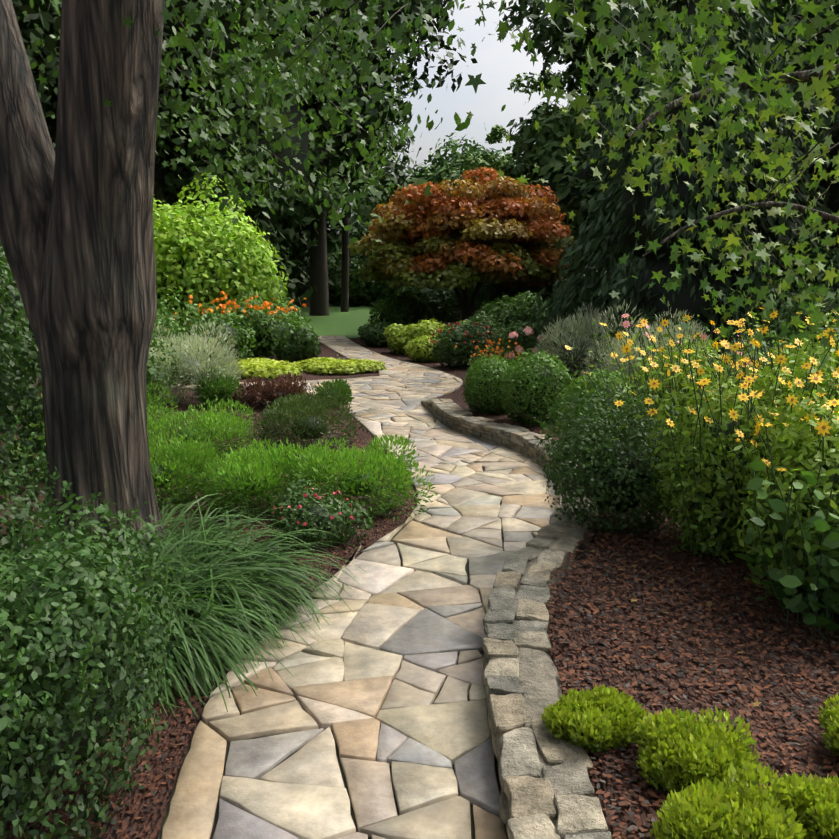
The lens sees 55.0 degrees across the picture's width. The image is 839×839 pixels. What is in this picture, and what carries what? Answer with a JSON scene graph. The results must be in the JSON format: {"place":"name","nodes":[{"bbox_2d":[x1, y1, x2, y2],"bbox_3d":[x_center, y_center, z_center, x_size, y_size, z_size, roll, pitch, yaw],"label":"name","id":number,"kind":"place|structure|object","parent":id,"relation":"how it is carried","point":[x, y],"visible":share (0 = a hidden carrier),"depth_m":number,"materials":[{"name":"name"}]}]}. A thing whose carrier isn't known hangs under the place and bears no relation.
{"place":"outdoors","nodes":[
{"label":"outdoors","id":0,"kind":"place"},
{"bbox_2d":[0,298,500,838],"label":"mulch bed","id":1,"kind":"object","parent":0,"point":[132,798],"depth_m":4.70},
{"bbox_2d":[10,172,287,333],"bbox_3d":[-5.919,-3.508,17.726,6.131,4.115,3.522,-7,13,-35],"label":"bush","id":2,"kind":"object","parent":1,"relation":"on","point":[204,262],"visible":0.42,"depth_m":17.65,"materials":[{"name":"green plant"}]},
{"bbox_2d":[0,485,370,755],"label":"ornamental grass","id":3,"kind":"object","parent":1,"relation":"on","point":[234,582],"depth_m":3.98,"materials":[{"name":"green plant"}]},
{"bbox_2d":[296,303,435,337],"bbox_3d":[-3.734,-4.637,34.944,15.926,0.001,26.759,-4,11,-23],"label":"lawn patch","id":4,"kind":"object","parent":1,"relation":"on","point":[336,322],"visible":0.04,"depth_m":29.23,"materials":[{"name":"green plant"}]},
{"bbox_2d":[0,224,838,838],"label":"shrubs","id":5,"kind":"object","parent":1,"relation":"on","point":[68,632],"visible":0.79,"depth_m":4.49,"materials":[{"name":"green plant"}]},
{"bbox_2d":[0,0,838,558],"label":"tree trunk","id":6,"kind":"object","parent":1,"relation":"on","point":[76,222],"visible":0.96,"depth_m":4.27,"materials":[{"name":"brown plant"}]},
{"bbox_2d":[0,0,838,315],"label":"tree","id":7,"kind":"object","parent":1,"relation":"on","point":[284,228],"depth_m":27.04,"materials":[{"name":"green plant"}]},
{"bbox_2d":[16,0,838,398],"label":"canopy","id":8,"kind":"object","parent":7,"relation":"attached to","point":[602,40],"depth_m":4.66,"materials":[{"name":"green plant"}]},
{"bbox_2d":[0,367,838,838],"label":"mulch","id":9,"kind":"object","parent":1,"relation":"on","point":[586,635],"visible":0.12,"depth_m":3.42,"materials":[{"name":"brown wood"}]},
{"bbox_2d":[348,167,576,320],"bbox_3d":[1.125,-4.296,21.031,5.854,4.392,6.087,0,10,-1],"label":"japanese maple","id":10,"kind":"object","parent":1,"relation":"on","point":[466,231],"depth_m":19.26,"materials":[{"name":"red plant"}]},
{"bbox_2d":[169,291,838,525],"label":"flowers","id":11,"kind":"object","parent":1,"relation":"on","point":[702,382],"visible":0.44,"depth_m":4.99,"materials":[{"name":"plant"}]},
{"bbox_2d":[421,398,611,838],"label":"stone edging wall","id":12,"kind":"structure","parent":1,"relation":"on","point":[546,789],"depth_m":3.13,"materials":[{"name":"beige stone"}]},
{"bbox_2d":[456,305,838,644],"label":"plant stems","id":13,"kind":"object","parent":1,"relation":"on","point":[782,473],"visible":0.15,"depth_m":4.33,"materials":[{"name":"green plant"}]},
{"bbox_2d":[509,0,838,383],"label":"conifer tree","id":14,"kind":"object","parent":1,"relation":"on","point":[626,205],"visible":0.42,"depth_m":12.13,"materials":[{"name":"green plant"}]},
{"bbox_2d":[157,335,560,838],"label":"flagstone path","id":15,"kind":"structure","parent":0,"point":[422,625],"depth_m":3.41,"materials":[{"name":"beige stone"}]},
{"bbox_2d":[306,0,773,263],"label":"sky","id":16,"kind":"structure","parent":0,"point":[498,64],"materials":[{"name":"white"}]}
]}

